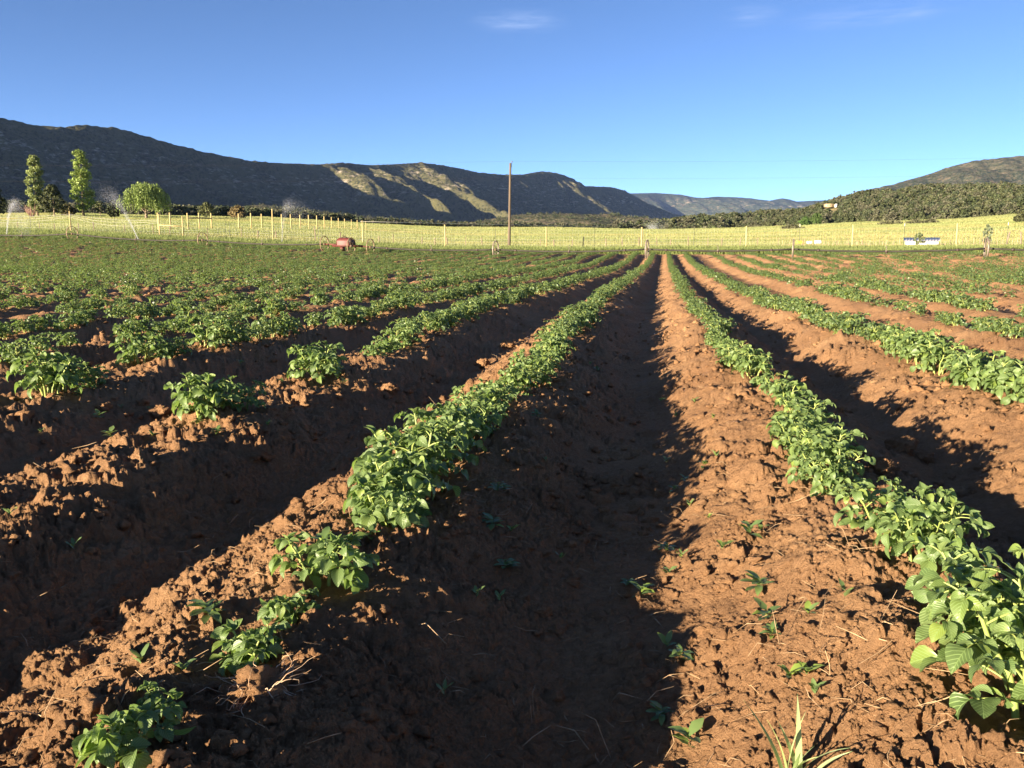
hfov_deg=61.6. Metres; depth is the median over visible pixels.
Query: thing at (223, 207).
scrub bush
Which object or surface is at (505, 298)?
potato plant
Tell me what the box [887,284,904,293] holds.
potato plant
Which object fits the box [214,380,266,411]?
potato plant
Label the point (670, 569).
weed
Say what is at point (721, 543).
weed
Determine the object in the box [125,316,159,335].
potato plant
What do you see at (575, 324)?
potato plant
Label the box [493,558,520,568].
weed
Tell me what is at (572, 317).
potato plant
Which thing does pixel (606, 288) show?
potato plant
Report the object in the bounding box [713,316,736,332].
potato plant
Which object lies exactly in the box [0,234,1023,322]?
potato crop
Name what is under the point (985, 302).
potato plant
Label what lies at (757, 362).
potato plant
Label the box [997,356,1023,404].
potato plant
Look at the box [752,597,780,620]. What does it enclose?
weed
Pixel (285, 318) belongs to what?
potato plant
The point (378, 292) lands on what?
potato plant
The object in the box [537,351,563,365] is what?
potato plant
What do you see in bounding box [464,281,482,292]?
potato plant
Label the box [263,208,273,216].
scrub bush
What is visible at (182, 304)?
potato plant
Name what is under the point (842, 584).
weed
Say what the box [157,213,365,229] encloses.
post fence
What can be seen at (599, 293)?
potato plant
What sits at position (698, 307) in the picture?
potato plant
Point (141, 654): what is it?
weed
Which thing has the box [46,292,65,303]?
potato plant
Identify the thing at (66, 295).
potato plant
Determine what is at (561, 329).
potato plant
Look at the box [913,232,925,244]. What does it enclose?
sapling
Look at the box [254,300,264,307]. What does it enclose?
plant
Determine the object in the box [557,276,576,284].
potato plant
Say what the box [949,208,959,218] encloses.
juniper tree
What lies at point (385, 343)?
potato plant
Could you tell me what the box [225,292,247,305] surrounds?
potato plant
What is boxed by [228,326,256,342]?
potato plant
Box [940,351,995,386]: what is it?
potato plant
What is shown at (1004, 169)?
mountain
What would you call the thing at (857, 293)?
potato plant
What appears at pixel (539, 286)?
potato plant
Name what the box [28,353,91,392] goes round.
potato plant
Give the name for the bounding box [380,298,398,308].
potato plant
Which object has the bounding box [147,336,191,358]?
potato plant
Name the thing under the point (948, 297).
potato plant
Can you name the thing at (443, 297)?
potato plant
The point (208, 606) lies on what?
weed
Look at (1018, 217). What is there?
bush
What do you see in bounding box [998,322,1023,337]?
potato plant
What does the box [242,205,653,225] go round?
trees
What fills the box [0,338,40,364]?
potato plant
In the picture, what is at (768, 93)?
sky
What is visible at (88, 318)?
potato plant
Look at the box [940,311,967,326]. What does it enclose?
potato plant
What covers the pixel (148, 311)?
potato plant
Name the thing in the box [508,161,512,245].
power pole
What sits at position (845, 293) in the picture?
potato plant
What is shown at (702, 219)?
scrub bush
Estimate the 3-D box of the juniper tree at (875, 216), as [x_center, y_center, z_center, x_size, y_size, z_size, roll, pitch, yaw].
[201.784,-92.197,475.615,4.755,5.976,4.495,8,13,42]
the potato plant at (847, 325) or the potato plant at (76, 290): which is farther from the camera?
the potato plant at (76, 290)
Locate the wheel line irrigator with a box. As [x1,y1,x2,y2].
[0,226,1023,258]
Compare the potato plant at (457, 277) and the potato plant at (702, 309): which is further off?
the potato plant at (457, 277)
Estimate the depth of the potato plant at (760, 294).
16.70 m
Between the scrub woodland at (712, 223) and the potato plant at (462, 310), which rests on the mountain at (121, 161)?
the scrub woodland at (712, 223)
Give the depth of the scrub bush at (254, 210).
493.33 m
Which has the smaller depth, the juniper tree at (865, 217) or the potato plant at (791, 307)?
the potato plant at (791, 307)
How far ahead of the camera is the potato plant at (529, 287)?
18.53 m
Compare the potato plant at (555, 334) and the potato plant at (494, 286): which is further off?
the potato plant at (494, 286)
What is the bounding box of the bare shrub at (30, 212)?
[24,205,40,215]
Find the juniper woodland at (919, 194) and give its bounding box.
[653,180,1023,228]
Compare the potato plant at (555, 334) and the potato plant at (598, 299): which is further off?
the potato plant at (598, 299)
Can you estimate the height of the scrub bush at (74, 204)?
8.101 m
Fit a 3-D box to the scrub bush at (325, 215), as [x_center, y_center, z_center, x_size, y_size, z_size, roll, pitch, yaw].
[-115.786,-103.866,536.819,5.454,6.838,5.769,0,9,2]
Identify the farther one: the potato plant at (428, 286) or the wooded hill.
the wooded hill
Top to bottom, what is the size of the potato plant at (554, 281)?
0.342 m
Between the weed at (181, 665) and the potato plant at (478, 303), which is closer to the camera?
the weed at (181, 665)
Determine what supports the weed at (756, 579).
on the field soil
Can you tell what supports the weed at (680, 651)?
on the field soil
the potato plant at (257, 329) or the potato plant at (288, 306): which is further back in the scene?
the potato plant at (288, 306)
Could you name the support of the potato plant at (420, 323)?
on the field soil
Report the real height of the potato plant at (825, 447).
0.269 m
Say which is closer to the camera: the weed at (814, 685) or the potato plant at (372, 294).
the weed at (814, 685)
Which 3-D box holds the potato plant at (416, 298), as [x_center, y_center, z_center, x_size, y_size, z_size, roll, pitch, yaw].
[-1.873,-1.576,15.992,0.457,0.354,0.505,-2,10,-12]
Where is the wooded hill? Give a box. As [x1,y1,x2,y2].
[755,207,1015,226]
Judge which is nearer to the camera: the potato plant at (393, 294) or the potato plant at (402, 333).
the potato plant at (402, 333)
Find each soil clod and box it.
[93,402,113,410]
[135,398,149,405]
[146,404,171,419]
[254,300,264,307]
[274,575,318,602]
[383,382,399,394]
[477,358,489,366]
[498,339,514,348]
[868,456,901,475]
[884,435,919,454]
[916,452,934,463]
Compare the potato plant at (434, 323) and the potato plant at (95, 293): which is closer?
the potato plant at (434, 323)
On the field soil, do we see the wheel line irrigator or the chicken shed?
the wheel line irrigator
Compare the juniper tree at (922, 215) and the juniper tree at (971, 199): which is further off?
the juniper tree at (971, 199)
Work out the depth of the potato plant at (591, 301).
13.50 m
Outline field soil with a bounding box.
[0,236,1023,767]
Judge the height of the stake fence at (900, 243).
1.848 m
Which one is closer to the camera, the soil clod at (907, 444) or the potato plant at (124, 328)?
the soil clod at (907, 444)
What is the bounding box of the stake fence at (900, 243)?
[772,231,1021,245]
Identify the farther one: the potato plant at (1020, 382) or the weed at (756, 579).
the potato plant at (1020, 382)
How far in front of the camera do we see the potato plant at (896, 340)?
8.04 m
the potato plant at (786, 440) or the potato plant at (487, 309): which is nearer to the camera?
the potato plant at (786, 440)
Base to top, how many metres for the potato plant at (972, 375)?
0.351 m
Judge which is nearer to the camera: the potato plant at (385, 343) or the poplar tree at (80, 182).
the potato plant at (385, 343)
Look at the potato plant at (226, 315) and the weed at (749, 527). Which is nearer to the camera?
the weed at (749, 527)
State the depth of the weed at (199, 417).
5.21 m
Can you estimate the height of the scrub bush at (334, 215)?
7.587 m
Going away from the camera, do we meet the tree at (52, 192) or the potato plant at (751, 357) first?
the potato plant at (751, 357)
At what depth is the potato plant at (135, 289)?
18.59 m
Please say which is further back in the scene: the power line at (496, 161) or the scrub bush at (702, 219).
the scrub bush at (702, 219)
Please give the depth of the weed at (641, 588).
3.15 m
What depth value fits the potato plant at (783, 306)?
13.77 m
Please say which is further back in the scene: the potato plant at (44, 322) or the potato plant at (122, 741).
the potato plant at (44, 322)
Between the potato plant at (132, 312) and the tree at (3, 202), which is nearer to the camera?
the potato plant at (132, 312)
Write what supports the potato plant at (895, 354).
on the field soil
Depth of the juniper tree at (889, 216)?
465.48 m
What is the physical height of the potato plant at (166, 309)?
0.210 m
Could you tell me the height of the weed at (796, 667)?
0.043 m
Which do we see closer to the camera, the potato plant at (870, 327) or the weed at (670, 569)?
the weed at (670, 569)
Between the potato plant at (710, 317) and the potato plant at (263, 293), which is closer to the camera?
the potato plant at (710, 317)
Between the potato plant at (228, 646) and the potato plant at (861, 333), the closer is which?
the potato plant at (228, 646)
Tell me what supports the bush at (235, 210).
on the meadow
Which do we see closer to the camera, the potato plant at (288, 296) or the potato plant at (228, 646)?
the potato plant at (228, 646)
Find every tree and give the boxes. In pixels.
[0,189,7,213]
[23,155,44,215]
[37,184,67,215]
[68,149,96,215]
[94,201,104,214]
[105,200,124,216]
[116,182,171,217]
[198,202,214,216]
[652,221,661,227]
[728,220,737,226]
[809,213,822,223]
[824,213,831,220]
[843,214,849,221]
[863,211,871,220]
[872,212,878,220]
[884,212,897,219]
[917,211,926,219]
[926,195,935,201]
[928,205,938,212]
[929,210,935,217]
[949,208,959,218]
[955,201,963,207]
[958,209,970,216]
[965,196,977,203]
[972,206,981,215]
[978,206,992,215]
[989,203,1000,214]
[1002,204,1011,214]
[1006,204,1014,213]
[1016,202,1023,209]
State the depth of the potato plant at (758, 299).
16.47 m
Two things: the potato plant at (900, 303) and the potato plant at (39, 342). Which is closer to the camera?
the potato plant at (39, 342)
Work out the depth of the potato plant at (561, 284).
22.62 m
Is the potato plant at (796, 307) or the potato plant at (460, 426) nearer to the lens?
the potato plant at (460, 426)
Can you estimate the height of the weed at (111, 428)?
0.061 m
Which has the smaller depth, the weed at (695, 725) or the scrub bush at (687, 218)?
the weed at (695, 725)
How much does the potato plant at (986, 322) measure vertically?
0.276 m
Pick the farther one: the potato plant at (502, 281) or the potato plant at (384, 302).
the potato plant at (502, 281)
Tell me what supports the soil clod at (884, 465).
on the field soil
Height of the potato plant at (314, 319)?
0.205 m
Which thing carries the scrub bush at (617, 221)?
on the meadow
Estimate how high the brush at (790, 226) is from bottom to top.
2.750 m
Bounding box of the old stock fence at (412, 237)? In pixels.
[17,221,757,245]
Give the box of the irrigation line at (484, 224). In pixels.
[360,220,604,226]
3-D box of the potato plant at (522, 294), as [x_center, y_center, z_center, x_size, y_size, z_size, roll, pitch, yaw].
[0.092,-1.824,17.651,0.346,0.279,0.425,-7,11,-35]
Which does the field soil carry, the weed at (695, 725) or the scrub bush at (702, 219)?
the weed at (695, 725)
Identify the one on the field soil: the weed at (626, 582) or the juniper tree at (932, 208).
the weed at (626, 582)
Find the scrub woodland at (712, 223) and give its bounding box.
[0,200,725,228]
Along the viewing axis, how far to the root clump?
1.96 m
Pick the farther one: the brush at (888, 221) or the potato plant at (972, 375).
the brush at (888, 221)
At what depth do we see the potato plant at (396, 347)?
9.04 m
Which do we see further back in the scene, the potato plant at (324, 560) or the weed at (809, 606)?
the potato plant at (324, 560)
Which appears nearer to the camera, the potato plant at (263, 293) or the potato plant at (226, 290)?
the potato plant at (263, 293)
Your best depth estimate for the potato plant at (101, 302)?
14.70 m
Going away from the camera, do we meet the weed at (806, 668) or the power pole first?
the weed at (806, 668)
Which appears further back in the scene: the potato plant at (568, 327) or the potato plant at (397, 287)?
the potato plant at (397, 287)
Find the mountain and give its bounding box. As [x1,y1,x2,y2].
[872,156,1023,190]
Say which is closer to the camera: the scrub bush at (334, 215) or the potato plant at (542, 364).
the potato plant at (542, 364)
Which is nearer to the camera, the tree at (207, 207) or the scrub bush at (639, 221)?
the tree at (207, 207)
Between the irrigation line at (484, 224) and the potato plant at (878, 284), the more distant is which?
the irrigation line at (484, 224)
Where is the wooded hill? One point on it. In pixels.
(834, 209)
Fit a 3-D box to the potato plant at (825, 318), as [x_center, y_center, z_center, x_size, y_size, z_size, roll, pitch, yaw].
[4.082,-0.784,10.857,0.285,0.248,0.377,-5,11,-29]
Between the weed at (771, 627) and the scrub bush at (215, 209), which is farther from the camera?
the scrub bush at (215, 209)
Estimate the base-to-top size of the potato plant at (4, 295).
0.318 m
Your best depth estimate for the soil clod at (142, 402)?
6.58 m
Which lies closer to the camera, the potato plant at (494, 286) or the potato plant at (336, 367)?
the potato plant at (336, 367)
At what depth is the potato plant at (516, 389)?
5.95 m
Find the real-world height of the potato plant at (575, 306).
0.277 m
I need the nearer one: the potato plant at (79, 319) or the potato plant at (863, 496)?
the potato plant at (863, 496)
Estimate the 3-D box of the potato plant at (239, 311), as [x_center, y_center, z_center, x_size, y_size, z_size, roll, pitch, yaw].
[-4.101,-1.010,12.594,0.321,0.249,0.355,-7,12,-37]
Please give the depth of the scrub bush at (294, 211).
528.26 m
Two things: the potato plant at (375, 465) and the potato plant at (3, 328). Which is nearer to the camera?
the potato plant at (375, 465)
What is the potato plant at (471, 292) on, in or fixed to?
on the field soil
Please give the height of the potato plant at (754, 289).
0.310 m
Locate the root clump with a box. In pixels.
[201,655,320,716]
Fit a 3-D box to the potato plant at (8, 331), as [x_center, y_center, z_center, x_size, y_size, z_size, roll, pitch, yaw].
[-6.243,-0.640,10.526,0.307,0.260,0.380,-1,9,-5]
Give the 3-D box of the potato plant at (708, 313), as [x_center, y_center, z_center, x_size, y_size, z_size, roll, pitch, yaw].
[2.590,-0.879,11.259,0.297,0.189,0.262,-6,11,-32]
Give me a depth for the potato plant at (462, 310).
12.42 m
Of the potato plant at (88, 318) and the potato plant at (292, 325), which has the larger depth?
the potato plant at (88, 318)
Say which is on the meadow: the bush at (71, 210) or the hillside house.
the bush at (71, 210)
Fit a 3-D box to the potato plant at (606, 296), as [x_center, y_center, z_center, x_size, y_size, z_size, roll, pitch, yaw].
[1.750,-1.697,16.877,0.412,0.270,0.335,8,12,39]
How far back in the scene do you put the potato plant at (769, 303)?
15.21 m
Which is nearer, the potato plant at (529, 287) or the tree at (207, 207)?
the potato plant at (529, 287)
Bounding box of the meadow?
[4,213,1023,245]
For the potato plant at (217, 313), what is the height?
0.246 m
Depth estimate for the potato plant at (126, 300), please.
15.58 m
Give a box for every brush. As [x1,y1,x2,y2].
[781,224,805,228]
[877,219,902,224]
[905,218,926,223]
[923,218,938,222]
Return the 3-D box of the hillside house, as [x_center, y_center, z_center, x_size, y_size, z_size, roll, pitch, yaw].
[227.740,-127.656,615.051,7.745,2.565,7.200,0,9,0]
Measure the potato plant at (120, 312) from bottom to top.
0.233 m
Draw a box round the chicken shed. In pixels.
[904,237,939,244]
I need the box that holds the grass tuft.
[744,695,852,767]
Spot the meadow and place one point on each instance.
(648, 230)
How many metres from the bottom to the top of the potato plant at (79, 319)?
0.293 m
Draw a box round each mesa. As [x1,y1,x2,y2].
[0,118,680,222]
[630,193,823,215]
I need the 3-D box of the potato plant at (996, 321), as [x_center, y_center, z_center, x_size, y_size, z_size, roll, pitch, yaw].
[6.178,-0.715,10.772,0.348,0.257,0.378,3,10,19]
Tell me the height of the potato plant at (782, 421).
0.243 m
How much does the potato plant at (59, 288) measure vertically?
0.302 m
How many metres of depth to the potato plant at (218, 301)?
15.51 m
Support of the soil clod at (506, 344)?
on the field soil
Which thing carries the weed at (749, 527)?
on the field soil
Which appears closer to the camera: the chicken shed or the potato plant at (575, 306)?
the potato plant at (575, 306)
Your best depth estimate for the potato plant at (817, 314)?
11.77 m
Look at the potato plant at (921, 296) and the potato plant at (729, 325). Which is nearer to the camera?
the potato plant at (729, 325)
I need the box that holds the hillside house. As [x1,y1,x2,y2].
[824,204,836,207]
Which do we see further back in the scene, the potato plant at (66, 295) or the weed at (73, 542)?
the potato plant at (66, 295)
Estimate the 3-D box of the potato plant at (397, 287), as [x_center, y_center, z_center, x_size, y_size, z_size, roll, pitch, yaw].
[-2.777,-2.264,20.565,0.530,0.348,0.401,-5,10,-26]
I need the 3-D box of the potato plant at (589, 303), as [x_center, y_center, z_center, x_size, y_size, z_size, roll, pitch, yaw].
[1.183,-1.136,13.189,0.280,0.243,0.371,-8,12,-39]
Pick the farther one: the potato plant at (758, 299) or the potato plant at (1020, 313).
the potato plant at (758, 299)
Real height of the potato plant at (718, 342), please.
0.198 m
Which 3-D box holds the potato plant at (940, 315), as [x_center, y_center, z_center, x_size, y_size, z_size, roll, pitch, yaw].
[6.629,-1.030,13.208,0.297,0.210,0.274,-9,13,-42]
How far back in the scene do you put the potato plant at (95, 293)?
17.45 m
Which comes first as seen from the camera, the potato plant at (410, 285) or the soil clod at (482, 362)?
the soil clod at (482, 362)
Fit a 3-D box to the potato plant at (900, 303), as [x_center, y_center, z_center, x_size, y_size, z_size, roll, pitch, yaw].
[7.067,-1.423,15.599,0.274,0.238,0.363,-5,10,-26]
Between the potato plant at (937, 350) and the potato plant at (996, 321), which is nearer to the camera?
the potato plant at (937, 350)
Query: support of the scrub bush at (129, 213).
on the meadow
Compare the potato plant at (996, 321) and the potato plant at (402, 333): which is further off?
the potato plant at (996, 321)
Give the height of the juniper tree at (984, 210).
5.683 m
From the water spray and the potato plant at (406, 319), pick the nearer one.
the potato plant at (406, 319)
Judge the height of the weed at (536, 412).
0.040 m
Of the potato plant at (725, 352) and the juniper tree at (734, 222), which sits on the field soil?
the potato plant at (725, 352)
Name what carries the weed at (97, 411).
on the field soil
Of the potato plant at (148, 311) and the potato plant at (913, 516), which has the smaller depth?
the potato plant at (913, 516)
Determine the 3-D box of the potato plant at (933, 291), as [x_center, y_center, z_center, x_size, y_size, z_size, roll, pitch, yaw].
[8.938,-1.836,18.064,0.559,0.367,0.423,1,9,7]
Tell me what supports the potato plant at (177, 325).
on the field soil
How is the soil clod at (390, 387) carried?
on the field soil
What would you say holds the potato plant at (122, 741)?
on the field soil
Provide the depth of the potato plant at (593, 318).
11.77 m
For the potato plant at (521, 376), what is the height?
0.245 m
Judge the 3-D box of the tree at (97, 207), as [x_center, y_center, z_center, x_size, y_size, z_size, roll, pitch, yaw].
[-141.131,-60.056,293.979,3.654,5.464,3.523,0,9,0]
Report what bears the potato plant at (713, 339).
on the field soil
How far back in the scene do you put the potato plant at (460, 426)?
3.93 m
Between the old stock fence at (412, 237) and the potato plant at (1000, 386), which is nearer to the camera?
the potato plant at (1000, 386)
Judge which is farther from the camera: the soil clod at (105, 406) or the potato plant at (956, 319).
the potato plant at (956, 319)
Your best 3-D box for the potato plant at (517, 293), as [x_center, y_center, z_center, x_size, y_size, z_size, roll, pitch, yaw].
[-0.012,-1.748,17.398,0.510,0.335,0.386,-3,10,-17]
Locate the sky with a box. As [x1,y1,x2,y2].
[0,0,1023,200]
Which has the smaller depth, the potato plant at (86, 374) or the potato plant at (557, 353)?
the potato plant at (86, 374)
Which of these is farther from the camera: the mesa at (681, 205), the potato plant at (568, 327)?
the mesa at (681, 205)
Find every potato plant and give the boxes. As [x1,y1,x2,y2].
[0,287,10,300]
[0,321,6,334]
[0,322,17,339]
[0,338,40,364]
[6,294,28,308]
[6,349,81,398]
[10,318,37,332]
[20,296,40,306]
[22,331,58,352]
[28,314,62,330]
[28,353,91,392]
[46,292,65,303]
[53,285,69,296]
[53,316,75,329]
[54,332,82,345]
[58,291,77,302]
[58,309,95,327]
[60,301,80,312]
[65,287,80,296]
[69,298,95,311]
[72,698,195,767]
[74,308,98,320]
[74,361,109,388]
[84,297,107,309]
[88,287,111,298]
[100,305,128,317]
[109,320,143,336]
[109,331,174,364]
[112,302,143,317]
[115,295,133,306]
[124,284,142,295]
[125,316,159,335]
[135,301,161,317]
[136,680,186,724]
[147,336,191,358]
[152,321,168,334]
[159,305,173,316]
[163,317,190,333]
[163,371,242,420]
[167,300,188,315]
[169,305,208,327]
[174,298,196,311]
[179,314,237,348]
[188,289,206,299]
[198,300,216,311]
[202,309,221,326]
[205,314,249,342]
[208,618,284,676]
[209,295,227,307]
[214,283,232,294]
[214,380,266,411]
[219,312,237,324]
[220,295,237,307]
[220,307,242,322]
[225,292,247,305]
[228,300,256,318]
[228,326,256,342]
[231,614,290,665]
[241,301,262,315]
[243,311,289,337]
[244,323,272,338]
[251,278,265,286]
[252,290,268,300]
[257,297,287,317]
[257,586,321,631]
[265,300,293,315]
[269,315,300,334]
[269,531,379,594]
[280,288,300,298]
[281,316,303,327]
[286,340,347,382]
[287,301,302,310]
[290,284,305,295]
[292,279,308,287]
[304,312,324,326]
[309,291,330,305]
[323,362,343,369]
[324,306,358,326]
[334,305,367,324]
[337,289,355,301]
[343,450,448,525]
[345,478,428,530]
[350,292,363,301]
[352,424,461,498]
[354,288,369,299]
[358,305,380,317]
[360,280,378,288]
[360,344,386,356]
[361,287,377,297]
[362,286,380,297]
[368,283,385,292]
[370,298,392,310]
[370,299,392,314]
[371,334,400,352]
[377,335,406,350]
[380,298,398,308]
[380,319,423,347]
[384,290,406,306]
[386,407,482,486]
[388,282,406,293]
[388,290,415,307]
[396,315,423,336]
[401,401,486,462]
[402,282,418,291]
[402,290,422,305]
[414,320,423,333]
[415,310,447,330]
[418,292,436,303]
[419,281,437,290]
[419,402,501,450]
[421,278,439,290]
[421,309,453,328]
[431,275,447,285]
[433,286,457,299]
[433,290,451,300]
[434,308,458,325]
[438,288,455,299]
[438,391,508,435]
[440,309,462,322]
[448,276,463,284]
[449,307,466,318]
[451,300,479,321]
[452,288,467,298]
[452,384,516,420]
[453,300,477,310]
[458,283,477,295]
[461,282,475,294]
[462,300,485,312]
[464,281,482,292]
[466,378,516,407]
[467,297,491,311]
[468,298,491,312]
[474,296,498,308]
[478,292,499,307]
[487,280,500,290]
[487,380,532,401]
[492,289,512,303]
[495,278,506,287]
[498,364,542,391]
[501,276,516,286]
[501,290,523,302]
[508,287,527,297]
[508,348,560,378]
[508,357,556,385]
[509,295,520,303]
[511,289,524,297]
[519,282,537,297]
[529,283,548,294]
[529,335,575,356]
[534,325,572,347]
[537,331,565,349]
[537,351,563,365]
[538,328,567,339]
[542,280,561,290]
[544,319,577,336]
[552,277,567,287]
[552,318,575,334]
[554,282,564,289]
[556,308,591,326]
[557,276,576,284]
[557,317,583,332]
[560,314,581,328]
[561,302,585,316]
[566,312,594,329]
[576,303,596,315]
[577,299,596,305]
[577,309,601,324]
[583,302,599,314]
[588,295,606,307]
[591,291,604,298]
[596,291,609,301]
[600,286,615,295]
[686,302,706,310]
[688,304,704,314]
[692,305,710,316]
[697,308,715,318]
[699,310,721,321]
[701,315,719,325]
[703,322,727,335]
[704,334,726,345]
[705,320,731,334]
[705,329,725,338]
[712,336,739,348]
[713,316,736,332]
[714,339,751,357]
[714,342,752,366]
[719,336,739,345]
[728,345,773,377]
[733,355,759,372]
[746,286,769,297]
[749,375,770,385]
[752,290,771,302]
[752,295,765,304]
[757,370,797,397]
[758,379,812,406]
[759,297,767,306]
[765,293,790,307]
[765,295,785,308]
[766,411,840,445]
[772,419,847,466]
[773,394,835,428]
[779,297,804,309]
[780,303,793,310]
[785,422,867,472]
[785,442,875,496]
[787,297,816,313]
[789,301,805,310]
[797,303,828,319]
[807,314,822,323]
[811,311,828,324]
[813,313,830,327]
[818,283,832,294]
[821,311,845,328]
[821,311,855,329]
[825,319,852,334]
[826,282,846,294]
[833,287,849,297]
[833,476,957,542]
[837,311,871,333]
[841,285,862,298]
[847,290,869,301]
[855,326,872,336]
[857,276,875,287]
[861,323,888,341]
[864,321,899,343]
[871,280,888,289]
[873,486,994,571]
[877,328,903,351]
[881,324,915,352]
[884,329,924,358]
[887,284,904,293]
[890,335,933,362]
[892,299,910,310]
[896,328,953,364]
[903,535,1023,681]
[906,301,926,314]
[909,287,927,298]
[910,336,968,375]
[910,559,1023,720]
[911,581,981,600]
[917,289,928,299]
[923,288,948,302]
[925,290,946,301]
[933,310,946,320]
[937,289,971,303]
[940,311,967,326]
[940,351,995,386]
[947,348,1018,391]
[950,294,974,305]
[953,295,978,308]
[967,316,994,331]
[974,296,997,310]
[978,316,1011,332]
[978,357,1023,399]
[989,316,1018,333]
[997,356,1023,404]
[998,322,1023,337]
[1012,367,1023,402]
[1014,304,1023,317]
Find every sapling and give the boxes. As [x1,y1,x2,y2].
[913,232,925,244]
[982,224,992,242]
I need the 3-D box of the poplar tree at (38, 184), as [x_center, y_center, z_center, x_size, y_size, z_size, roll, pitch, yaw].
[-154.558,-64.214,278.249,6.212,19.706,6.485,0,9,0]
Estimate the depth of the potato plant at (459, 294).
18.70 m
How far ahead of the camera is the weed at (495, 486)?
3.90 m
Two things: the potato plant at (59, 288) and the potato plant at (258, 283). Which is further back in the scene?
the potato plant at (258, 283)
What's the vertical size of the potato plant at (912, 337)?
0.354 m
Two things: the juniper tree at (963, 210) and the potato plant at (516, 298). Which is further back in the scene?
the juniper tree at (963, 210)
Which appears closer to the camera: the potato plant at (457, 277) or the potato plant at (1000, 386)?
the potato plant at (1000, 386)
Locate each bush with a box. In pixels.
[61,203,76,215]
[69,202,80,212]
[128,204,139,214]
[167,205,176,214]
[176,205,187,214]
[182,206,189,215]
[213,205,225,215]
[217,206,229,215]
[227,205,246,217]
[247,208,258,216]
[249,206,258,215]
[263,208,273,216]
[274,209,281,216]
[289,209,303,215]
[322,212,330,219]
[329,212,339,220]
[343,213,355,220]
[613,218,623,224]
[634,219,642,226]
[650,218,658,228]
[666,217,677,228]
[676,216,694,228]
[691,217,705,225]
[696,215,710,226]
[798,216,812,224]
[1013,212,1023,221]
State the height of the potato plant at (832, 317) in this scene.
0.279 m
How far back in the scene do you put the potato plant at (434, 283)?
22.93 m
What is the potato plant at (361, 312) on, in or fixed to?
on the field soil
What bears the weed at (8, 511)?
on the field soil
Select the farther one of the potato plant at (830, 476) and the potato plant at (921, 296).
the potato plant at (921, 296)
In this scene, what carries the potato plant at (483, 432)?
on the field soil
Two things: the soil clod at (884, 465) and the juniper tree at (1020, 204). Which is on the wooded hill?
the juniper tree at (1020, 204)
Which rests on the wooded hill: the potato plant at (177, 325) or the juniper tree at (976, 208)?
the juniper tree at (976, 208)
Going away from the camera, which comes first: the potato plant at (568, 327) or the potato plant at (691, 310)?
the potato plant at (568, 327)
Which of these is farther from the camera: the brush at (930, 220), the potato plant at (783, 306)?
the brush at (930, 220)
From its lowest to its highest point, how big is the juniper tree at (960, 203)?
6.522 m
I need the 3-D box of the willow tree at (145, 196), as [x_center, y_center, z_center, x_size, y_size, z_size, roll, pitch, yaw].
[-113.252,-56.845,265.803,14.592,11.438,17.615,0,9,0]
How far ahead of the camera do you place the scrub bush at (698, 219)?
660.03 m
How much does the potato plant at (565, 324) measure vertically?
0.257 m
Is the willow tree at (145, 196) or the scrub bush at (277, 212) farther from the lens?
the scrub bush at (277, 212)
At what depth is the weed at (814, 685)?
2.10 m
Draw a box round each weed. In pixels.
[1,506,17,513]
[65,537,80,548]
[93,409,106,417]
[102,426,117,435]
[129,643,148,662]
[174,658,194,669]
[185,599,224,623]
[192,414,203,423]
[211,425,221,433]
[310,526,331,542]
[355,523,380,539]
[436,679,453,693]
[472,586,483,596]
[482,512,503,529]
[487,481,511,490]
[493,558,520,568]
[495,589,504,600]
[506,524,520,530]
[531,409,541,415]
[620,578,638,584]
[629,581,654,596]
[646,700,672,725]
[657,630,675,646]
[658,541,676,550]
[661,566,676,572]
[667,643,695,660]
[668,718,703,746]
[716,540,732,548]
[739,520,762,538]
[740,570,772,595]
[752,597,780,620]
[760,621,780,639]
[777,663,805,677]
[798,661,824,673]
[802,600,819,613]
[809,678,825,693]
[838,578,852,595]
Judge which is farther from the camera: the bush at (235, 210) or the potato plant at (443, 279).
the bush at (235, 210)
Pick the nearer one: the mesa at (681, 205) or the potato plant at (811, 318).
the potato plant at (811, 318)
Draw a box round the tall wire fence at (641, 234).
[0,209,1023,246]
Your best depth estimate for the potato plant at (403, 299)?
14.66 m
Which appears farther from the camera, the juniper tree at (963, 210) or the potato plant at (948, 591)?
the juniper tree at (963, 210)
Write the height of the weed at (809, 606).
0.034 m
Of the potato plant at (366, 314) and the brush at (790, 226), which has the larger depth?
the brush at (790, 226)
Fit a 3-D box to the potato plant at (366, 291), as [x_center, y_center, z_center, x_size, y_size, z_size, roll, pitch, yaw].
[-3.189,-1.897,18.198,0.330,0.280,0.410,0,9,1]
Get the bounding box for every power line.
[25,174,1023,181]
[32,157,1016,165]
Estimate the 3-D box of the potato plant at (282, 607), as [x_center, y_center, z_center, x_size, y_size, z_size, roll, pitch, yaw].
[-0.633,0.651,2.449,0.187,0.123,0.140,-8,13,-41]
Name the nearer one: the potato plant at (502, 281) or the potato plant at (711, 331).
the potato plant at (711, 331)
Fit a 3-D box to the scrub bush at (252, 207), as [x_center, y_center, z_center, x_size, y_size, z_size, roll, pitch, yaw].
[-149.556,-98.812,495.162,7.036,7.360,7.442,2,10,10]
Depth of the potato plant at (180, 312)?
11.40 m
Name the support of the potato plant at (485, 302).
on the field soil
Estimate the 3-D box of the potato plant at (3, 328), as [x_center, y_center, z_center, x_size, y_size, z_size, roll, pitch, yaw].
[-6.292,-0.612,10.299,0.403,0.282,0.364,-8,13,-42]

